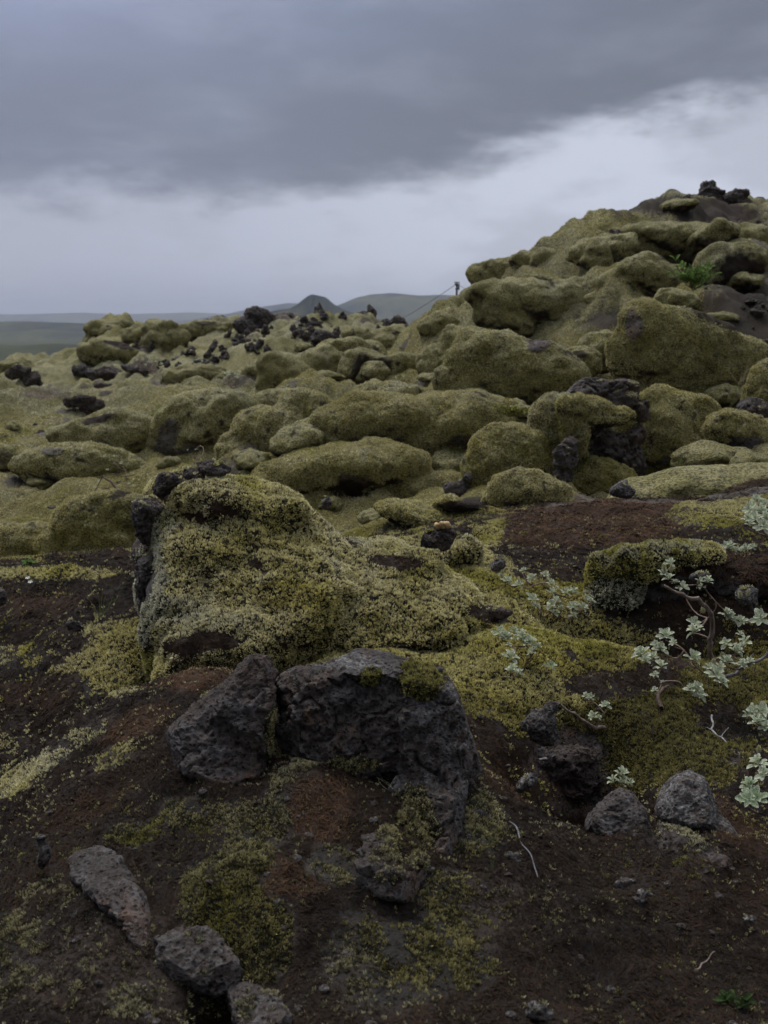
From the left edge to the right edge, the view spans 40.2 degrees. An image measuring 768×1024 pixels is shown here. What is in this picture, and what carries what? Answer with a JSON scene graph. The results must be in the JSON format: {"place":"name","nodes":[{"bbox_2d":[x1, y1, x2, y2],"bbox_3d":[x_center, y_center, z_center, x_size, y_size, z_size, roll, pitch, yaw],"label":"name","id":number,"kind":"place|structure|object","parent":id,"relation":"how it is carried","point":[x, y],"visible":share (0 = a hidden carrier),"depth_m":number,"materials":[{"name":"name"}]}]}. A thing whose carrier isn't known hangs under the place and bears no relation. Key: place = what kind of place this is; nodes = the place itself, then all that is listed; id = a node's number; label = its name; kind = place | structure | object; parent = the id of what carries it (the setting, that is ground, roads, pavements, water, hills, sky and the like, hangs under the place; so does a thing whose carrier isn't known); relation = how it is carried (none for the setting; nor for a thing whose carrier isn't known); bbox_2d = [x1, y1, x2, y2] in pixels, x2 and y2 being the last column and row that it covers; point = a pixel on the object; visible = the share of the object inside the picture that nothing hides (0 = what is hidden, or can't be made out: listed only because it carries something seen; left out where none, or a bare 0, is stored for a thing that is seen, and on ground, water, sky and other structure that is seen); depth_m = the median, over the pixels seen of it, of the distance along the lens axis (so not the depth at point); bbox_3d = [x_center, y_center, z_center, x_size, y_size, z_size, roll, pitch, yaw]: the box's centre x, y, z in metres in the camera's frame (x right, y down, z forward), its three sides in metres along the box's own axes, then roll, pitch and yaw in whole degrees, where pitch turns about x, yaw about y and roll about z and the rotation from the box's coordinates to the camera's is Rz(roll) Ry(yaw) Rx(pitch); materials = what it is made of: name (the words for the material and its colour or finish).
{"place":"outdoors","nodes":[
{"label":"outdoors","id":0,"kind":"place"},
{"bbox_2d":[0,343,76,355],"bbox_3d":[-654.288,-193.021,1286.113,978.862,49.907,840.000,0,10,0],"label":"hill","id":1,"kind":"structure","parent":0,"point":[48,349],"depth_m":1193.07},
{"bbox_2d":[0,321,84,340],"bbox_3d":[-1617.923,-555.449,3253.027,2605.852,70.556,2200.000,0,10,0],"label":"hill","id":2,"kind":"structure","parent":0,"point":[26,330],"depth_m":2694.16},
{"bbox_2d":[0,312,221,322],"bbox_3d":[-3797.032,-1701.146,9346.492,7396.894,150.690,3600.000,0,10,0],"label":"hill","id":3,"kind":"structure","parent":0,"point":[80,317],"depth_m":8702.89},
{"bbox_2d":[176,303,297,323],"bbox_3d":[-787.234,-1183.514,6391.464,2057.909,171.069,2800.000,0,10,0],"label":"hill","id":4,"kind":"structure","parent":0,"point":[279,307],"depth_m":6137.94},
{"bbox_2d":[270,295,408,324],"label":"hill","id":5,"kind":"structure","parent":0,"point":[306,305],"depth_m":1980.56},
{"bbox_2d":[0,189,767,1023],"bbox_3d":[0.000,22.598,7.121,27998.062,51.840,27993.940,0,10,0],"label":"ground","id":6,"kind":"structure","parent":0,"point":[56,373],"depth_m":2.36,"materials":[{"name":"soil"}]},
{"bbox_2d":[0,443,19,472],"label":"mossy boulder","id":7,"kind":"object","parent":6,"relation":"on","point":[8,453],"visible":0.64,"depth_m":10.10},
{"bbox_2d":[0,356,35,372],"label":"moss hump","id":8,"kind":"object","parent":6,"relation":"on","point":[6,365],"visible":0.32,"depth_m":24.59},
{"bbox_2d":[4,364,42,385],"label":"lava rock","id":9,"kind":"object","parent":6,"relation":"on","point":[26,375],"visible":0.95,"depth_m":19.44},
{"bbox_2d":[0,520,48,557],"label":"mossy boulder","id":10,"kind":"object","parent":6,"relation":"on","point":[16,539],"visible":0.27,"depth_m":6.06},
{"bbox_2d":[26,477,53,489],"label":"moss hump","id":11,"kind":"object","parent":6,"relation":"on","point":[40,483],"visible":0.62,"depth_m":9.23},
{"bbox_2d":[33,833,51,869],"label":"rock","id":12,"kind":"object","parent":6,"relation":"on","point":[44,855],"visible":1,"depth_m":2.12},
{"bbox_2d":[8,440,146,483],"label":"mossy boulder","id":13,"kind":"object","parent":6,"relation":"on","point":[55,462],"visible":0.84,"depth_m":9.26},
{"bbox_2d":[62,395,104,414],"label":"lava rock","id":14,"kind":"object","parent":6,"relation":"on","point":[87,404],"visible":0.97,"depth_m":14.95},
{"bbox_2d":[33,488,140,553],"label":"mossy boulder","id":15,"kind":"object","parent":6,"relation":"on","point":[99,519],"visible":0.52,"depth_m":5.89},
{"bbox_2d":[71,364,121,380],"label":"lava rock","id":16,"kind":"object","parent":6,"relation":"on","point":[107,373],"visible":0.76,"depth_m":22.04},
{"bbox_2d":[45,408,152,453],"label":"mossy boulder","id":17,"kind":"object","parent":6,"relation":"on","point":[125,429],"visible":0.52,"depth_m":10.53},
{"bbox_2d":[76,338,139,366],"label":"mossy boulder","id":18,"kind":"object","parent":6,"relation":"on","point":[95,352],"visible":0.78,"depth_m":23.43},
{"bbox_2d":[82,319,133,341],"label":"mossy boulder","id":19,"kind":"object","parent":6,"relation":"on","point":[95,328],"visible":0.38,"depth_m":26.79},
{"bbox_2d":[67,845,150,947],"bbox_3d":[-0.530,0.739,2.043,0.118,0.112,0.429,-7,12,-32],"label":"lava slab","id":20,"kind":"object","parent":6,"relation":"on","point":[103,878],"depth_m":1.98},
{"bbox_2d":[120,323,144,343],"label":"mossy boulder","id":21,"kind":"object","parent":6,"relation":"on","point":[133,333],"visible":0.2,"depth_m":25.30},
{"bbox_2d":[140,318,191,350],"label":"mossy boulder","id":22,"kind":"object","parent":6,"relation":"on","point":[170,334],"visible":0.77,"depth_m":24.02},
{"bbox_2d":[156,456,181,468],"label":"moss hump","id":23,"kind":"object","parent":6,"relation":"on","point":[167,461],"visible":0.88,"depth_m":8.81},
{"bbox_2d":[160,363,226,384],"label":"mossy boulder","id":24,"kind":"object","parent":6,"relation":"on","point":[173,375],"visible":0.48,"depth_m":18.36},
{"bbox_2d":[154,924,242,997],"bbox_3d":[-0.336,0.808,1.894,0.152,0.140,0.186,-5,11,-24],"label":"lava slab","id":25,"kind":"object","parent":6,"relation":"on","point":[200,960],"depth_m":1.83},
{"bbox_2d":[145,387,259,455],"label":"mossy boulder","id":26,"kind":"object","parent":6,"relation":"on","point":[184,421],"visible":0.6,"depth_m":10.34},
{"bbox_2d":[179,319,233,340],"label":"mossy boulder","id":27,"kind":"object","parent":6,"relation":"on","point":[196,328],"visible":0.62,"depth_m":25.61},
{"bbox_2d":[165,654,278,787],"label":"lava slab","id":28,"kind":"structure","parent":6,"relation":"on","point":[225,730],"depth_m":2.33,"materials":[{"name":"stone"}]},
{"bbox_2d":[234,448,270,470],"bbox_3d":[-1.018,-0.387,8.110,0.273,0.200,0.404,-7,9,-16],"label":"moss hump","id":29,"kind":"object","parent":6,"relation":"on","point":[249,459],"visible":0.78,"depth_m":7.99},
{"bbox_2d":[232,306,276,333],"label":"lava rock","id":30,"kind":"object","parent":6,"relation":"on","point":[253,318],"visible":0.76,"depth_m":24.93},
{"bbox_2d":[225,980,292,1023],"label":"lava slab","id":31,"kind":"object","parent":6,"relation":"on","point":[249,1002],"depth_m":1.74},
{"bbox_2d":[213,388,333,460],"bbox_3d":[-0.827,-0.539,9.199,1.332,1.104,0.586,0,10,0],"label":"mossy boulder","id":32,"kind":"object","parent":6,"relation":"on","point":[259,427],"visible":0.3,"depth_m":9.02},
{"bbox_2d":[252,385,308,405],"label":"mossy boulder","id":33,"kind":"object","parent":6,"relation":"on","point":[268,397],"visible":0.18,"depth_m":11.46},
{"bbox_2d":[269,422,326,456],"bbox_3d":[-0.629,-0.541,8.249,0.449,0.345,0.664,4,8,31],"label":"moss hump","id":34,"kind":"object","parent":6,"relation":"on","point":[285,440],"visible":0.49,"depth_m":8.03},
{"bbox_2d":[255,344,342,393],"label":"mossy boulder","id":35,"kind":"object","parent":6,"relation":"on","point":[275,369],"visible":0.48,"depth_m":15.07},
{"bbox_2d":[294,342,313,351],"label":"moss hump","id":36,"kind":"object","parent":6,"relation":"on","point":[300,347],"visible":0.34,"depth_m":19.19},
{"bbox_2d":[310,329,336,344],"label":"lava rock","id":37,"kind":"object","parent":36,"relation":"on","point":[318,336],"visible":0.65,"depth_m":19.21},
{"bbox_2d":[129,458,492,680],"bbox_3d":[-0.257,0.188,3.531,1.289,0.733,1.078,0,10,0],"label":"mossy boulder","id":38,"kind":"object","parent":6,"relation":"on","point":[284,577],"visible":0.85,"depth_m":3.30,"materials":[{"name":"plant"}]},
{"bbox_2d":[315,336,387,355],"bbox_3d":[-0.468,-2.508,16.640,1.413,0.521,0.850,-5,8,-41],"label":"moss hump","id":39,"kind":"object","parent":6,"relation":"on","point":[342,345],"visible":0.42,"depth_m":16.27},
{"bbox_2d":[250,436,460,498],"bbox_3d":[-0.208,-0.235,7.950,1.669,0.663,0.694,0,10,0],"label":"mossy boulder","id":40,"kind":"object","parent":6,"relation":"on","point":[367,464],"visible":0.74,"depth_m":7.73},
{"bbox_2d":[357,508,381,524],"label":"moss hump","id":41,"kind":"object","parent":6,"relation":"on","point":[367,516],"visible":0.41,"depth_m":6.97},
{"bbox_2d":[355,361,390,382],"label":"moss hump","id":42,"kind":"object","parent":6,"relation":"on","point":[379,370],"visible":0.31,"depth_m":14.13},
{"bbox_2d":[341,325,405,347],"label":"mossy boulder","id":43,"kind":"object","parent":6,"relation":"on","point":[385,337],"visible":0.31,"depth_m":18.13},
{"bbox_2d":[337,347,417,384],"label":"mossy boulder","id":44,"kind":"object","parent":6,"relation":"on","point":[351,362],"visible":0.5,"depth_m":14.24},
{"bbox_2d":[274,648,482,903],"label":"lava block","id":45,"kind":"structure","parent":6,"relation":"on","point":[364,713],"depth_m":2.34,"materials":[{"name":"stone"}]},
{"bbox_2d":[0,195,767,1023],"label":"moss","id":46,"kind":"object","parent":6,"relation":"on","point":[548,633],"visible":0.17,"depth_m":2.93,"materials":[{"name":"plant"}]},
{"bbox_2d":[491,625,541,677],"bbox_3d":[0.396,0.427,3.057,0.135,0.154,0.208,-2,10,-9],"label":"willow","id":47,"kind":"object","parent":46,"relation":"on","point":[507,635],"visible":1,"depth_m":3.08,"materials":[{"name":"green plant"}]},
{"bbox_2d":[0,475,767,1023],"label":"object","id":48,"kind":"structure","parent":6,"relation":"on","point":[586,893],"depth_m":2.23,"materials":[{"name":"soil"}]},
{"bbox_2d":[352,378,438,395],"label":"mossy boulder","id":49,"kind":"object","parent":6,"relation":"on","point":[376,384],"visible":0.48,"depth_m":9.67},
{"bbox_2d":[307,389,522,456],"bbox_3d":[0.356,-0.534,8.488,2.012,0.925,0.750,0,10,0],"label":"mossy boulder","id":50,"kind":"object","parent":6,"relation":"on","point":[431,423],"visible":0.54,"depth_m":8.19,"materials":[{"name":"plant"}]},
{"bbox_2d":[373,493,483,527],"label":"mossy boulder","id":51,"kind":"object","parent":6,"relation":"on","point":[414,512],"visible":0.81,"depth_m":5.43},
{"bbox_2d":[416,310,459,335],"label":"mossy boulder","id":52,"kind":"object","parent":6,"relation":"on","point":[434,323],"visible":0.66,"depth_m":16.20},
{"bbox_2d":[420,521,457,551],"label":"lava rock","id":53,"kind":"object","parent":6,"relation":"on","point":[442,535],"visible":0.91,"depth_m":3.90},
{"bbox_2d":[415,324,463,382],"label":"mossy boulder","id":54,"kind":"object","parent":6,"relation":"on","point":[430,358],"visible":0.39,"depth_m":12.12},
{"bbox_2d":[431,448,466,471],"bbox_3d":[0.622,-0.400,8.400,0.382,0.258,0.810,13,13,28],"label":"moss hump","id":55,"kind":"object","parent":6,"relation":"on","point":[445,459],"visible":0.33,"depth_m":8.11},
{"bbox_2d":[443,472,472,496],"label":"lava rock","id":56,"kind":"object","parent":6,"relation":"on","point":[459,487],"visible":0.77,"depth_m":6.78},
{"bbox_2d":[441,533,484,567],"bbox_3d":[0.267,0.167,4.031,0.245,0.174,0.155,0,10,0],"label":"mossy hummock","id":57,"kind":"object","parent":6,"relation":"on","point":[466,549],"visible":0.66,"depth_m":3.99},
{"bbox_2d":[465,257,510,284],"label":"mossy boulder","id":58,"kind":"object","parent":6,"relation":"on","point":[486,269],"visible":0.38,"depth_m":17.31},
{"bbox_2d":[485,603,512,621],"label":"rock","id":59,"kind":"object","parent":6,"relation":"on","point":[499,613],"visible":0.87,"depth_m":3.47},
{"bbox_2d":[459,421,555,488],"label":"mossy boulder","id":60,"kind":"object","parent":6,"relation":"on","point":[495,447],"visible":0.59,"depth_m":6.81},
{"bbox_2d":[491,404,529,415],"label":"mossy rock","id":61,"kind":"object","parent":6,"relation":"on","point":[513,411],"visible":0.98,"depth_m":7.93,"materials":[{"name":"green plant"}]},
{"bbox_2d":[437,276,584,342],"bbox_3d":[1.728,-2.340,13.158,2.127,1.205,0.637,-2,10,-8],"label":"mossy boulder","id":62,"kind":"object","parent":6,"relation":"on","point":[524,307],"visible":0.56,"depth_m":12.89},
{"bbox_2d":[431,325,591,405],"bbox_3d":[1.217,-1.335,10.017,1.542,0.898,0.655,0,10,0],"label":"mossy boulder","id":63,"kind":"object","parent":6,"relation":"on","point":[508,363],"visible":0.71,"depth_m":9.78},
{"bbox_2d":[514,773,537,793],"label":"rock","id":64,"kind":"object","parent":6,"relation":"on","point":[527,782],"visible":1,"depth_m":2.47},
{"bbox_2d":[480,466,574,506],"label":"mossy boulder","id":65,"kind":"object","parent":6,"relation":"on","point":[516,485],"visible":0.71,"depth_m":5.83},
{"bbox_2d":[508,236,554,268],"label":"mossy boulder","id":66,"kind":"object","parent":6,"relation":"on","point":[520,259],"visible":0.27,"depth_m":15.71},
{"bbox_2d":[525,998,554,1020],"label":"rock","id":67,"kind":"object","parent":6,"relation":"on","point":[539,1010],"visible":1,"depth_m":1.75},
{"bbox_2d":[520,701,560,746],"bbox_3d":[0.414,0.557,2.760,0.105,0.125,0.090,0,10,0],"label":"lava block","id":68,"kind":"object","parent":6,"relation":"on","point":[538,726],"depth_m":2.73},
{"bbox_2d":[529,247,556,266],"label":"mossy boulder","id":69,"kind":"object","parent":6,"relation":"on","point":[540,255],"visible":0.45,"depth_m":15.41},
{"bbox_2d":[499,567,595,619],"bbox_3d":[0.570,0.295,3.708,0.310,0.168,0.211,8,13,38],"label":"willow","id":70,"kind":"object","parent":6,"relation":"on","point":[550,603],"visible":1,"depth_m":3.69,"materials":[{"name":"green plant"}]},
{"bbox_2d":[551,436,580,482],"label":"lava rock","id":71,"kind":"object","parent":6,"relation":"on","point":[565,453],"visible":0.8,"depth_m":6.64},
{"bbox_2d":[536,743,601,803],"bbox_3d":[0.485,0.728,2.943,0.248,0.172,0.105,0,10,0],"label":"lava ledge","id":72,"kind":"object","parent":6,"relation":"on","point":[572,770],"visible":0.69,"depth_m":2.91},
{"bbox_2d":[567,345,602,376],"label":"mossy boulder","id":73,"kind":"object","parent":6,"relation":"on","point":[591,357],"visible":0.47,"depth_m":10.04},
{"bbox_2d":[560,692,611,729],"bbox_3d":[0.555,0.574,2.983,0.178,0.108,0.078,-4,11,-23],"label":"willow","id":74,"kind":"object","parent":6,"relation":"on","point":[591,714],"visible":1,"depth_m":2.98,"materials":[{"name":"green plant"}]},
{"bbox_2d":[527,377,650,494],"bbox_3d":[1.381,-0.470,7.085,0.880,0.866,0.721,0,10,0],"label":"split lava rock","id":75,"kind":"object","parent":6,"relation":"on","point":[600,420],"visible":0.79,"depth_m":6.86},
{"bbox_2d":[577,329,612,373],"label":"mossy boulder","id":76,"kind":"object","parent":6,"relation":"on","point":[596,340],"visible":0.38,"depth_m":10.27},
{"bbox_2d":[579,236,613,274],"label":"mossy boulder","id":77,"kind":"object","parent":6,"relation":"on","point":[596,250],"visible":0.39,"depth_m":14.15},
{"bbox_2d":[565,232,639,266],"bbox_3d":[3.016,-3.601,14.567,1.070,0.514,0.720,-9,10,-3],"label":"moss hump","id":78,"kind":"object","parent":6,"relation":"on","point":[623,245],"visible":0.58,"depth_m":14.32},
{"bbox_2d":[584,787,651,837],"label":"pointed rock","id":79,"kind":"object","parent":6,"relation":"on","point":[619,810],"visible":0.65,"depth_m":2.33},
{"bbox_2d":[609,479,635,498],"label":"pointed rock","id":80,"kind":"object","parent":6,"relation":"on","point":[623,489],"visible":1,"depth_m":5.08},
{"bbox_2d":[615,874,652,906],"bbox_3d":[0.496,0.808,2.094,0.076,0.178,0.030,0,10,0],"label":"rocks","id":81,"kind":"object","parent":6,"relation":"on","point":[639,897],"visible":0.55,"depth_m":2.08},
{"bbox_2d":[583,251,687,303],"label":"mossy boulder","id":82,"kind":"object","parent":6,"relation":"on","point":[645,273],"visible":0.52,"depth_m":12.74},
{"bbox_2d":[583,537,727,611],"bbox_3d":[0.974,0.249,3.818,0.522,0.310,0.249,0,10,0],"label":"mossy boulder","id":83,"kind":"object","parent":6,"relation":"on","point":[621,576],"visible":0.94,"depth_m":3.74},
{"bbox_2d":[653,287,701,309],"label":"mossy boulder","id":84,"kind":"object","parent":6,"relation":"on","point":[671,296],"visible":0.56,"depth_m":11.36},
{"bbox_2d":[659,198,699,211],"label":"moss hump","id":85,"kind":"object","parent":6,"relation":"on","point":[677,204],"visible":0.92,"depth_m":15.52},
{"bbox_2d":[639,383,721,475],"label":"mossy boulder","id":86,"kind":"object","parent":6,"relation":"on","point":[675,421],"visible":0.37,"depth_m":7.35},
{"bbox_2d":[604,296,767,393],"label":"mossy boulder","id":87,"kind":"object","parent":6,"relation":"on","point":[650,341],"visible":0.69,"depth_m":8.33,"materials":[{"name":"plant"}]},
{"bbox_2d":[607,462,767,498],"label":"moss hump","id":88,"kind":"object","parent":6,"relation":"on","point":[682,481],"visible":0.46,"depth_m":6.22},
{"bbox_2d":[653,821,730,868],"bbox_3d":[0.674,0.747,2.303,0.218,0.130,0.207,0,10,0],"label":"lava block","id":89,"kind":"object","parent":6,"relation":"on","point":[675,834],"depth_m":2.25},
{"bbox_2d":[620,220,767,262],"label":"mossy boulder","id":90,"kind":"object","parent":6,"relation":"on","point":[664,239],"visible":0.37,"depth_m":14.56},
{"bbox_2d":[667,254,721,289],"bbox_3d":[3.245,-2.505,10.980,0.579,0.365,0.342,2,10,13],"label":"green shrub","id":91,"kind":"object","parent":6,"relation":"on","point":[693,278],"visible":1,"depth_m":11.00,"materials":[{"name":"green plant"}]},
{"bbox_2d":[654,769,736,834],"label":"pointed rock","id":92,"kind":"object","parent":6,"relation":"on","point":[685,798],"visible":0.76,"depth_m":2.35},
{"bbox_2d":[631,557,767,701],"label":"willow","id":93,"kind":"object","parent":6,"relation":"on","point":[716,672],"visible":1,"depth_m":3.08,"materials":[{"name":"green plant"}]},
{"bbox_2d":[683,180,726,201],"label":"lava rock","id":94,"kind":"object","parent":6,"relation":"on","point":[709,188],"visible":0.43,"depth_m":17.05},
{"bbox_2d":[644,549,767,601],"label":"lava ledge","id":95,"kind":"object","parent":6,"relation":"on","point":[730,575],"visible":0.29,"depth_m":3.77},
{"bbox_2d":[679,217,740,264],"bbox_3d":[4.476,-3.672,14.627,0.741,0.562,1.541,-3,2,-6],"label":"moss hump","id":96,"kind":"object","parent":6,"relation":"on","point":[717,229],"visible":0.46,"depth_m":14.03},
{"bbox_2d":[670,440,753,467],"bbox_3d":[2.182,-0.332,6.968,0.591,0.303,0.329,-2,2,39],"label":"moss hump","id":97,"kind":"object","parent":6,"relation":"on","point":[707,452],"visible":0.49,"depth_m":6.89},
{"bbox_2d":[702,383,741,408],"bbox_3d":[2.742,-0.925,8.555,0.408,0.275,0.779,-5,3,13],"label":"moss hump","id":98,"kind":"object","parent":6,"relation":"on","point":[723,395],"visible":0.48,"depth_m":8.23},
{"bbox_2d":[692,241,767,285],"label":"mossy boulder","id":99,"kind":"object","parent":6,"relation":"on","point":[730,260],"visible":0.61,"depth_m":12.24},
{"bbox_2d":[700,407,767,449],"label":"mossy boulder","id":100,"kind":"object","parent":6,"relation":"on","point":[732,427],"visible":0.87,"depth_m":6.98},
{"bbox_2d":[712,989,756,1007],"bbox_3d":[0.610,0.847,1.823,0.068,0.034,0.040,7,12,33],"label":"green plant","id":101,"kind":"object","parent":6,"relation":"on","point":[726,998],"visible":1,"depth_m":1.82,"materials":[{"name":"green plant"}]},
{"bbox_2d":[723,188,752,203],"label":"lava rock","id":102,"kind":"object","parent":6,"relation":"on","point":[735,196],"visible":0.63,"depth_m":17.17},
{"bbox_2d":[721,540,756,557],"bbox_3d":[1.368,0.157,4.077,0.217,0.093,0.090,-8,13,-38],"label":"willow","id":103,"kind":"object","parent":6,"relation":"on","point":[726,545],"visible":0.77,"depth_m":4.07,"materials":[{"name":"green plant"}]},
{"bbox_2d":[726,272,764,292],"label":"moss hump","id":104,"kind":"object","parent":6,"relation":"on","point":[742,282],"visible":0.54,"depth_m":12.16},
{"bbox_2d":[735,584,758,612],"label":"rock","id":105,"kind":"object","parent":6,"relation":"on","point":[750,603],"visible":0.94,"depth_m":3.64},
{"bbox_2d":[729,449,767,463],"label":"moss hump","id":106,"kind":"object","parent":6,"relation":"on","point":[742,456],"visible":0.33,"depth_m":6.51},
{"bbox_2d":[735,776,767,813],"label":"willow","id":107,"kind":"object","parent":6,"relation":"on","point":[747,796],"visible":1,"depth_m":2.40,"materials":[{"name":"green plant"}]},
{"bbox_2d":[735,396,767,417],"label":"lava rock","id":108,"kind":"object","parent":6,"relation":"on","point":[753,405],"visible":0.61,"depth_m":7.67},
{"bbox_2d":[740,358,767,403],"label":"mossy boulder","id":109,"kind":"object","parent":6,"relation":"on","point":[756,384],"visible":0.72,"depth_m":7.87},
{"bbox_2d":[740,494,767,542],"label":"willow","id":110,"kind":"object","parent":6,"relation":"on","point":[761,508],"visible":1,"depth_m":4.18,"materials":[{"name":"green plant"}]},
{"bbox_2d":[742,701,767,730],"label":"willow","id":111,"kind":"object","parent":6,"relation":"on","point":[754,713],"visible":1,"depth_m":2.93,"materials":[{"name":"green plant"}]},
{"bbox_2d":[746,745,767,790],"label":"willow","id":112,"kind":"object","parent":6,"relation":"on","point":[762,769],"visible":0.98,"depth_m":2.60,"materials":[{"name":"green plant"}]},
{"bbox_2d":[0,0,767,313],"label":"sky","id":113,"kind":"structure","parent":0,"point":[157,156],"materials":[{"name":"grey"}]},
{"bbox_2d":[337,293,455,323],"bbox_3d":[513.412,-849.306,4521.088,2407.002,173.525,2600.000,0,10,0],"label":"hill","id":114,"kind":"structure","parent":0,"point":[389,306],"depth_m":3935.99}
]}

